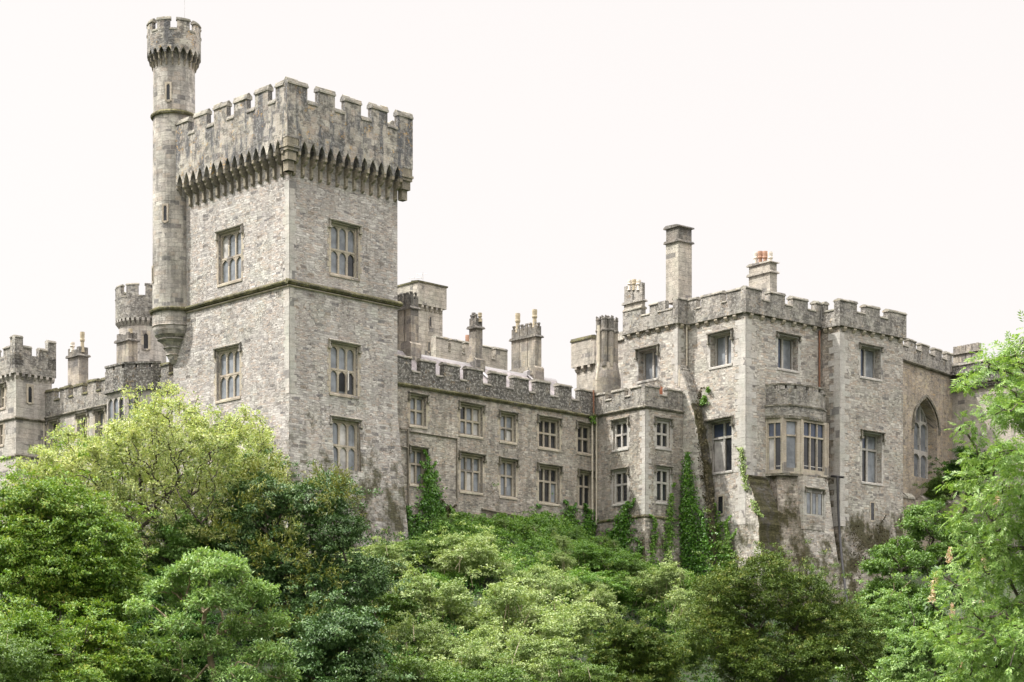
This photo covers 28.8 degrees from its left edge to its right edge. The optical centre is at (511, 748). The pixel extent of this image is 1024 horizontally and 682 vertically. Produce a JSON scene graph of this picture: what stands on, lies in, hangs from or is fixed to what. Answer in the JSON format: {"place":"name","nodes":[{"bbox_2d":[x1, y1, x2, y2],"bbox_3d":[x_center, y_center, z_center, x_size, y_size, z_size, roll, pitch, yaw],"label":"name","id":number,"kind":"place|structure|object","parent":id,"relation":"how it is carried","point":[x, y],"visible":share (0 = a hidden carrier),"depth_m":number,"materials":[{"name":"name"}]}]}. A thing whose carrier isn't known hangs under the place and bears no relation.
{"place":"outdoors","nodes":[
{"label":"outdoors","id":0,"kind":"place"},
{"bbox_2d":[115,283,165,366],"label":"round tower","id":1,"kind":"structure","parent":0,"point":[133,307],"depth_m":139.38,"materials":[{"name":"stone"}]},
{"bbox_2d":[0,526,1023,681],"bbox_3d":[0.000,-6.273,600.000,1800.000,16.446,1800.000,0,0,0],"label":"hillside","id":2,"kind":"structure","parent":0,"point":[918,580],"depth_m":109.28,"materials":[{"name":"green plant"}]},
{"bbox_2d":[0,334,56,549],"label":"square tower","id":3,"kind":"structure","parent":2,"relation":"on","point":[27,379],"depth_m":128.83,"materials":[{"name":"stone"}]},
{"bbox_2d":[0,606,72,681],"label":"shrub","id":4,"kind":"object","parent":2,"relation":"on","point":[31,666],"visible":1,"depth_m":71.67,"materials":[{"name":"green plant"}]},
{"bbox_2d":[0,569,170,681],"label":"broadleaf tree","id":5,"kind":"object","parent":2,"relation":"on","point":[100,662],"visible":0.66,"depth_m":75.67,"materials":[{"name":"green plant"}]},
{"bbox_2d":[0,439,179,671],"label":"broadleaf tree","id":6,"kind":"object","parent":2,"relation":"on","point":[69,567],"visible":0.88,"depth_m":80.87,"materials":[{"name":"green plant"}]},
{"bbox_2d":[43,328,172,545],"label":"castle range","id":7,"kind":"structure","parent":2,"relation":"on","point":[93,401],"depth_m":125.87,"materials":[{"name":"stone"}]},
{"bbox_2d":[92,406,106,448],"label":"window","id":8,"kind":"structure","parent":7,"relation":"in","point":[102,417],"depth_m":125.63,"materials":[{"name":"stone"}]},
{"bbox_2d":[91,613,196,681],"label":"shrub","id":9,"kind":"object","parent":2,"relation":"on","point":[132,677],"visible":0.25,"depth_m":79.84,"materials":[{"name":"green plant"}]},
{"bbox_2d":[3,380,308,608],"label":"broadleaf tree","id":10,"kind":"object","parent":2,"relation":"on","point":[132,434],"visible":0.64,"depth_m":94.02,"materials":[{"name":"green plant"}]},
{"bbox_2d":[95,474,242,609],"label":"shrub","id":11,"kind":"object","parent":2,"relation":"on","point":[168,555],"visible":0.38,"depth_m":93.09,"materials":[{"name":"green plant"}]},
{"bbox_2d":[112,525,237,681],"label":"broadleaf tree","id":12,"kind":"object","parent":2,"relation":"on","point":[182,636],"visible":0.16,"depth_m":86.87,"materials":[{"name":"green plant"}]},
{"bbox_2d":[122,546,304,681],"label":"broadleaf tree","id":13,"kind":"object","parent":2,"relation":"on","point":[202,569],"visible":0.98,"depth_m":78.40,"materials":[{"name":"green plant"}]},
{"bbox_2d":[169,76,413,555],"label":"great tower","id":14,"kind":"structure","parent":2,"relation":"on","point":[293,194],"depth_m":112.95,"materials":[{"name":"stone"}]},
{"bbox_2d":[146,0,201,364],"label":"stair turret","id":15,"kind":"object","parent":14,"relation":"on","point":[174,56],"visible":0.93,"depth_m":116.66,"materials":[{"name":"stone"}]},
{"bbox_2d":[212,342,241,403],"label":"window","id":16,"kind":"structure","parent":14,"relation":"in","point":[230,364],"depth_m":114.29,"materials":[{"name":"stone"}]},
{"bbox_2d":[214,223,243,287],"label":"window","id":17,"kind":"structure","parent":14,"relation":"in","point":[232,246],"depth_m":114.15,"materials":[{"name":"glass"}]},
{"bbox_2d":[327,338,361,399],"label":"window","id":18,"kind":"structure","parent":14,"relation":"in","point":[341,371],"depth_m":112.93,"materials":[{"name":"stone"}]},
{"bbox_2d":[327,217,362,281],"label":"window","id":19,"kind":"structure","parent":14,"relation":"in","point":[342,243],"depth_m":112.98,"materials":[{"name":"glass"}]},
{"bbox_2d":[329,414,362,470],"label":"window","id":20,"kind":"structure","parent":14,"relation":"in","point":[344,432],"depth_m":113.10,"materials":[{"name":"glass"}]},
{"bbox_2d":[194,447,414,667],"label":"tree","id":21,"kind":"object","parent":2,"relation":"on","point":[274,562],"visible":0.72,"depth_m":93.11,"materials":[{"name":"green plant"}]},
{"bbox_2d":[249,581,417,681],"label":"tree","id":22,"kind":"object","parent":2,"relation":"on","point":[330,641],"visible":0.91,"depth_m":86.63,"materials":[{"name":"green plant"}]},
{"bbox_2d":[339,528,424,579],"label":"shrub","id":23,"kind":"object","parent":2,"relation":"on","point":[389,551],"visible":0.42,"depth_m":105.70,"materials":[{"name":"green plant"}]},
{"bbox_2d":[355,568,422,629],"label":"shrub","id":24,"kind":"object","parent":2,"relation":"on","point":[388,599],"visible":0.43,"depth_m":97.79,"materials":[{"name":"green plant"}]},
{"bbox_2d":[374,639,465,681],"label":"shrub","id":25,"kind":"object","parent":2,"relation":"on","point":[417,669],"visible":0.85,"depth_m":87.29,"materials":[{"name":"green plant"}]},
{"bbox_2d":[368,597,472,663],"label":"shrub","id":26,"kind":"object","parent":2,"relation":"on","point":[418,633],"visible":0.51,"depth_m":93.56,"materials":[{"name":"green plant"}]},
{"bbox_2d":[397,274,447,355],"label":"square tower","id":27,"kind":"structure","parent":2,"relation":"on","point":[432,301],"depth_m":150.68,"materials":[{"name":"stone"}]},
{"bbox_2d":[391,520,457,573],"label":"shrub","id":28,"kind":"object","parent":2,"relation":"on","point":[412,545],"visible":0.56,"depth_m":107.47,"materials":[{"name":"green plant"}]},
{"bbox_2d":[0,514,863,681],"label":"ivy cover","id":29,"kind":"object","parent":2,"relation":"on","point":[387,655],"visible":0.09,"depth_m":105.92,"materials":[{"name":"green plant"}]},
{"bbox_2d":[386,554,490,632],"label":"shrub","id":30,"kind":"object","parent":2,"relation":"on","point":[426,593],"visible":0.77,"depth_m":98.60,"materials":[{"name":"green plant"}]},
{"bbox_2d":[431,335,507,369],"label":"battlemented wall","id":31,"kind":"structure","parent":2,"relation":"on","point":[457,350],"depth_m":147.87,"materials":[{"name":"stone"}]},
{"bbox_2d":[423,512,517,585],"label":"shrub","id":32,"kind":"object","parent":2,"relation":"on","point":[470,554],"visible":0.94,"depth_m":105.92,"materials":[{"name":"green plant"}]},
{"bbox_2d":[425,606,532,681],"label":"shrub","id":33,"kind":"object","parent":2,"relation":"on","point":[492,646],"visible":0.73,"depth_m":91.63,"materials":[{"name":"green plant"}]},
{"bbox_2d":[442,641,546,681],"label":"shrub","id":34,"kind":"object","parent":2,"relation":"on","point":[508,673],"visible":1,"depth_m":85.61,"materials":[{"name":"green plant"}]},
{"bbox_2d":[397,291,596,538],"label":"castle range","id":35,"kind":"structure","parent":2,"relation":"on","point":[521,432],"depth_m":122.74,"materials":[{"name":"stone"}]},
{"bbox_2d":[406,505,418,539],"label":"ivy","id":36,"kind":"object","parent":35,"relation":"attached to","point":[410,520],"visible":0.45,"depth_m":117.31,"materials":[{"name":"green plant"}]},
{"bbox_2d":[407,391,429,429],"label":"window","id":37,"kind":"structure","parent":35,"relation":"in","point":[415,404],"depth_m":118.21,"materials":[{"name":"stone"}]},
{"bbox_2d":[409,444,429,487],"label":"window","id":38,"kind":"structure","parent":35,"relation":"in","point":[415,456],"depth_m":118.15,"materials":[{"name":"glass"}]},
{"bbox_2d":[409,449,455,539],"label":"ivy","id":39,"kind":"object","parent":35,"relation":"attached to","point":[432,497],"visible":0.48,"depth_m":118.31,"materials":[{"name":"green plant"}]},
{"bbox_2d":[449,506,491,534],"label":"ivy","id":40,"kind":"object","parent":35,"relation":"attached to","point":[469,515],"visible":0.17,"depth_m":120.34,"materials":[{"name":"green plant"}]},
{"bbox_2d":[457,400,486,439],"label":"window","id":41,"kind":"structure","parent":35,"relation":"in","point":[469,420],"depth_m":121.30,"materials":[{"name":"stone"}]},
{"bbox_2d":[458,450,486,495],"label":"window","id":42,"kind":"structure","parent":35,"relation":"in","point":[469,471],"depth_m":121.33,"materials":[{"name":"glass"}]},
{"bbox_2d":[497,409,519,444],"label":"window","id":43,"kind":"structure","parent":35,"relation":"in","point":[505,432],"depth_m":123.42,"materials":[{"name":"stone"}]},
{"bbox_2d":[497,456,519,499],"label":"window","id":44,"kind":"structure","parent":35,"relation":"in","point":[505,477],"depth_m":123.42,"materials":[{"name":"stone"}]},
{"bbox_2d":[536,414,562,451],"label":"window","id":45,"kind":"structure","parent":35,"relation":"in","point":[546,429],"depth_m":126.04,"materials":[{"name":"stone"}]},
{"bbox_2d":[536,462,563,506],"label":"window","id":46,"kind":"structure","parent":35,"relation":"in","point":[546,483],"depth_m":126.04,"materials":[{"name":"stone"}]},
{"bbox_2d":[536,499,584,530],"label":"ivy","id":47,"kind":"object","parent":35,"relation":"attached to","point":[568,510],"visible":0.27,"depth_m":126.79,"materials":[{"name":"green plant"}]},
{"bbox_2d":[575,420,595,455],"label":"window","id":48,"kind":"structure","parent":35,"relation":"in","point":[582,444],"depth_m":128.22,"materials":[{"name":"stone"}]},
{"bbox_2d":[576,468,595,509],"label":"window","id":49,"kind":"structure","parent":35,"relation":"in","point":[583,488],"depth_m":128.31,"materials":[{"name":"stone"}]},
{"bbox_2d":[577,503,598,539],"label":"ivy","id":50,"kind":"object","parent":35,"relation":"attached to","point":[587,523],"visible":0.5,"depth_m":127.97,"materials":[{"name":"green plant"}]},
{"bbox_2d":[489,511,542,542],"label":"shrub","id":51,"kind":"object","parent":2,"relation":"on","point":[505,524],"visible":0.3,"depth_m":116.64,"materials":[{"name":"green plant"}]},
{"bbox_2d":[450,556,589,658],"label":"shrub","id":52,"kind":"object","parent":2,"relation":"on","point":[507,600],"visible":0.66,"depth_m":96.87,"materials":[{"name":"green plant"}]},
{"bbox_2d":[491,482,574,541],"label":"shrub","id":53,"kind":"object","parent":2,"relation":"on","point":[550,528],"visible":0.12,"depth_m":119.35,"materials":[{"name":"green plant"}]},
{"bbox_2d":[477,615,592,681],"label":"shrub","id":54,"kind":"object","parent":2,"relation":"on","point":[520,656],"visible":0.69,"depth_m":89.66,"materials":[{"name":"green plant"}]},
{"bbox_2d":[496,550,579,606],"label":"shrub","id":55,"kind":"object","parent":2,"relation":"on","point":[544,581],"visible":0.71,"depth_m":104.57,"materials":[{"name":"green plant"}]},
{"bbox_2d":[542,544,578,575],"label":"shrub","id":56,"kind":"object","parent":2,"relation":"on","point":[562,561],"visible":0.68,"depth_m":112.47,"materials":[{"name":"green plant"}]},
{"bbox_2d":[546,526,574,556],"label":"shrub","id":57,"kind":"object","parent":2,"relation":"on","point":[563,541],"visible":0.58,"depth_m":117.51,"materials":[{"name":"green plant"}]},
{"bbox_2d":[521,584,624,661],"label":"shrub","id":58,"kind":"object","parent":2,"relation":"on","point":[583,614],"visible":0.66,"depth_m":95.41,"materials":[{"name":"green plant"}]},
{"bbox_2d":[539,563,620,599],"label":"shrub","id":59,"kind":"object","parent":2,"relation":"on","point":[589,577],"visible":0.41,"depth_m":109.22,"materials":[{"name":"green plant"}]},
{"bbox_2d":[535,641,628,681],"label":"shrub","id":60,"kind":"object","parent":2,"relation":"on","point":[581,671],"visible":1,"depth_m":85.47,"materials":[{"name":"green plant"}]},
{"bbox_2d":[570,334,595,389],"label":"square turret","id":61,"kind":"object","parent":2,"relation":"on","point":[583,356],"visible":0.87,"depth_m":139.58,"materials":[{"name":"stone"}]},
{"bbox_2d":[427,510,740,644],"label":"bramble cover","id":62,"kind":"object","parent":2,"relation":"on","point":[520,545],"visible":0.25,"depth_m":115.19,"materials":[{"name":"green plant"}]},
{"bbox_2d":[594,530,623,560],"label":"shrub","id":63,"kind":"object","parent":62,"relation":"on","point":[611,542],"visible":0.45,"depth_m":119.64,"materials":[{"name":"green plant"}]},
{"bbox_2d":[564,536,617,571],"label":"shrub","id":64,"kind":"object","parent":2,"relation":"on","point":[582,549],"visible":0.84,"depth_m":115.89,"materials":[{"name":"green plant"}]},
{"bbox_2d":[565,566,625,622],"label":"shrub","id":65,"kind":"object","parent":2,"relation":"on","point":[600,593],"visible":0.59,"depth_m":108.27,"materials":[{"name":"green plant"}]},
{"bbox_2d":[576,546,652,579],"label":"shrub","id":66,"kind":"object","parent":2,"relation":"on","point":[615,558],"visible":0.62,"depth_m":116.37,"materials":[{"name":"green plant"}]},
{"bbox_2d":[592,570,660,616],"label":"shrub","id":67,"kind":"object","parent":2,"relation":"on","point":[626,587],"visible":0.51,"depth_m":111.47,"materials":[{"name":"green plant"}]},
{"bbox_2d":[610,548,646,579],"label":"shrub","id":68,"kind":"object","parent":2,"relation":"on","point":[633,569],"visible":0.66,"depth_m":115.72,"materials":[{"name":"green plant"}]},
{"bbox_2d":[574,558,698,681],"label":"yew","id":69,"kind":"object","parent":2,"relation":"on","point":[644,653],"visible":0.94,"depth_m":87.83,"materials":[{"name":"green plant"}]},
{"bbox_2d":[593,315,684,574],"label":"angle block","id":70,"kind":"structure","parent":2,"relation":"on","point":[639,443],"depth_m":126.73,"materials":[{"name":"stone"}]},
{"bbox_2d":[609,416,629,451],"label":"window","id":71,"kind":"structure","parent":70,"relation":"in","point":[621,429],"depth_m":127.03,"materials":[{"name":"stone"}]},
{"bbox_2d":[609,466,629,506],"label":"window","id":72,"kind":"structure","parent":70,"relation":"in","point":[621,484],"depth_m":127.09,"materials":[{"name":"stone"}]},
{"bbox_2d":[602,498,650,565],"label":"ivy","id":73,"kind":"object","parent":70,"relation":"attached to","point":[620,527],"visible":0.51,"depth_m":126.26,"materials":[{"name":"green plant"}]},
{"bbox_2d":[648,482,678,564],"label":"ivy","id":74,"kind":"object","parent":70,"relation":"attached to","point":[668,534],"visible":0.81,"depth_m":126.20,"materials":[{"name":"green plant"}]},
{"bbox_2d":[653,416,673,450],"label":"window","id":75,"kind":"structure","parent":70,"relation":"in","point":[660,428],"depth_m":126.32,"materials":[{"name":"stone"}]},
{"bbox_2d":[653,464,673,504],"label":"window","id":76,"kind":"structure","parent":70,"relation":"in","point":[661,478],"depth_m":126.32,"materials":[{"name":"stone"}]},
{"bbox_2d":[675,452,729,577],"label":"ivy","id":77,"kind":"object","parent":70,"relation":"attached to","point":[687,512],"visible":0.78,"depth_m":126.11,"materials":[{"name":"green plant"}]},
{"bbox_2d":[625,549,692,617],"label":"shrub","id":78,"kind":"object","parent":2,"relation":"on","point":[663,578],"visible":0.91,"depth_m":110.53,"materials":[{"name":"green plant"}]},
{"bbox_2d":[650,612,710,681],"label":"shrub","id":79,"kind":"object","parent":2,"relation":"on","point":[693,657],"visible":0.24,"depth_m":95.85,"materials":[{"name":"green plant"}]},
{"bbox_2d":[652,571,734,633],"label":"shrub","id":80,"kind":"object","parent":2,"relation":"on","point":[683,601],"visible":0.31,"depth_m":105.40,"materials":[{"name":"green plant"}]},
{"bbox_2d":[618,224,839,621],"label":"castle block","id":81,"kind":"structure","parent":2,"relation":"on","point":[748,355],"depth_m":126.21,"materials":[{"name":"stone"}]},
{"bbox_2d":[634,343,659,383],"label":"window","id":82,"kind":"structure","parent":81,"relation":"in","point":[651,359],"depth_m":130.36,"materials":[{"name":"glass"}]},
{"bbox_2d":[693,387,715,543],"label":"creeper","id":83,"kind":"object","parent":81,"relation":"attached to","point":[703,466],"visible":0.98,"depth_m":125.61,"materials":[{"name":"green plant"}]},
{"bbox_2d":[704,415,734,474],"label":"window","id":84,"kind":"structure","parent":81,"relation":"in","point":[723,433],"depth_m":126.38,"materials":[{"name":"glass"}]},
{"bbox_2d":[706,328,733,369],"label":"window","id":85,"kind":"structure","parent":81,"relation":"in","point":[724,354],"depth_m":126.54,"materials":[{"name":"glass"}]},
{"bbox_2d":[713,502,737,570],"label":"ivy","id":86,"kind":"object","parent":81,"relation":"attached to","point":[725,527],"visible":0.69,"depth_m":125.33,"materials":[{"name":"green plant"}]},
{"bbox_2d":[736,446,763,516],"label":"creeper","id":87,"kind":"object","parent":81,"relation":"attached to","point":[752,501],"visible":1,"depth_m":124.25,"materials":[{"name":"green plant"}]},
{"bbox_2d":[775,331,801,373],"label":"window","id":88,"kind":"structure","parent":81,"relation":"in","point":[784,346],"depth_m":127.47,"materials":[{"name":"glass"}]},
{"bbox_2d":[803,486,826,516],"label":"window","id":89,"kind":"structure","parent":81,"relation":"in","point":[813,500],"depth_m":125.98,"materials":[{"name":"glass"}]},
{"bbox_2d":[660,508,900,681],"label":"yew","id":90,"kind":"object","parent":2,"relation":"on","point":[734,649],"visible":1,"depth_m":92.18,"materials":[{"name":"green plant"}]},
{"bbox_2d":[819,298,907,605],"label":"square tower","id":91,"kind":"structure","parent":2,"relation":"on","point":[861,368],"depth_m":129.11,"materials":[{"name":"stone"}]},
{"bbox_2d":[837,515,893,593],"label":"creeper","id":92,"kind":"object","parent":91,"relation":"attached to","point":[880,532],"visible":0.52,"depth_m":128.40,"materials":[{"name":"green plant"}]},
{"bbox_2d":[858,342,883,381],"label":"window","id":93,"kind":"structure","parent":91,"relation":"in","point":[866,357],"depth_m":130.14,"materials":[{"name":"glass"}]},
{"bbox_2d":[859,429,885,485],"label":"window","id":94,"kind":"structure","parent":91,"relation":"in","point":[868,453],"depth_m":130.33,"materials":[{"name":"glass"}]},
{"bbox_2d":[836,625,892,681],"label":"shrub","id":95,"kind":"object","parent":2,"relation":"on","point":[859,675],"visible":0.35,"depth_m":97.20,"materials":[{"name":"green plant"}]},
{"bbox_2d":[845,570,921,670],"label":"broadleaf tree","id":96,"kind":"object","parent":2,"relation":"on","point":[889,598],"visible":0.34,"depth_m":98.70,"materials":[{"name":"green plant"}]},
{"bbox_2d":[854,535,946,622],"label":"broadleaf tree","id":97,"kind":"object","parent":2,"relation":"on","point":[883,556],"visible":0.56,"depth_m":108.39,"materials":[{"name":"green plant"}]},
{"bbox_2d":[835,586,971,681],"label":"broadleaf tree","id":98,"kind":"object","parent":2,"relation":"on","point":[919,667],"visible":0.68,"depth_m":83.49,"materials":[{"name":"green plant"}]},
{"bbox_2d":[903,338,953,500],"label":"chapel","id":99,"kind":"structure","parent":2,"relation":"on","point":[927,400],"depth_m":137.35,"materials":[{"name":"stone"}]},
{"bbox_2d":[912,394,940,478],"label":"window","id":100,"kind":"structure","parent":99,"relation":"in","point":[919,422],"depth_m":137.49,"materials":[{"name":"glass"}]},
{"bbox_2d":[881,561,984,676],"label":"broadleaf tree","id":101,"kind":"object","parent":2,"relation":"on","point":[921,598],"visible":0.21,"depth_m":95.40,"materials":[{"name":"green plant"}]},
{"bbox_2d":[913,467,955,519],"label":"evergreen shrub","id":102,"kind":"object","parent":2,"relation":"on","point":[933,483],"visible":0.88,"depth_m":134.14,"materials":[{"name":"green plant"}]},
{"bbox_2d":[903,492,972,570],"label":"garden wall","id":103,"kind":"structure","parent":2,"relation":"on","point":[908,498],"depth_m":134.30,"materials":[{"name":"stone"}]},
{"bbox_2d":[887,498,997,582],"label":"broadleaf tree","id":104,"kind":"object","parent":2,"relation":"on","point":[913,525],"visible":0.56,"depth_m":112.32,"materials":[{"name":"green plant"}]},
{"bbox_2d":[927,441,1000,527],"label":"evergreen shrub","id":105,"kind":"object","parent":2,"relation":"on","point":[951,466],"visible":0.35,"depth_m":133.81,"materials":[{"name":"green plant"}]},
{"bbox_2d":[915,492,1014,678],"bbox_3d":[14.115,-3.122,61.612,3.426,9.614,2.234,0,0,0],"label":"chestnut tree","id":106,"kind":"object","parent":2,"relation":"on","point":[927,608],"visible":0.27,"depth_m":61.53,"materials":[{"name":"green plant"}]},
{"bbox_2d":[911,309,1023,681],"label":"ash tree","id":107,"kind":"object","parent":2,"relation":"on","point":[1001,653],"visible":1,"depth_m":57.29,"materials":[{"name":"green plant"}]},
{"bbox_2d":[950,342,1023,556],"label":"court building","id":108,"kind":"structure","parent":2,"relation":"on","point":[960,402],"depth_m":138.31,"materials":[{"name":"stone"}]},
{"bbox_2d":[0,0,1023,397],"label":"sky","id":109,"kind":"structure","parent":0,"point":[875,148],"materials":[{"name":"white"}]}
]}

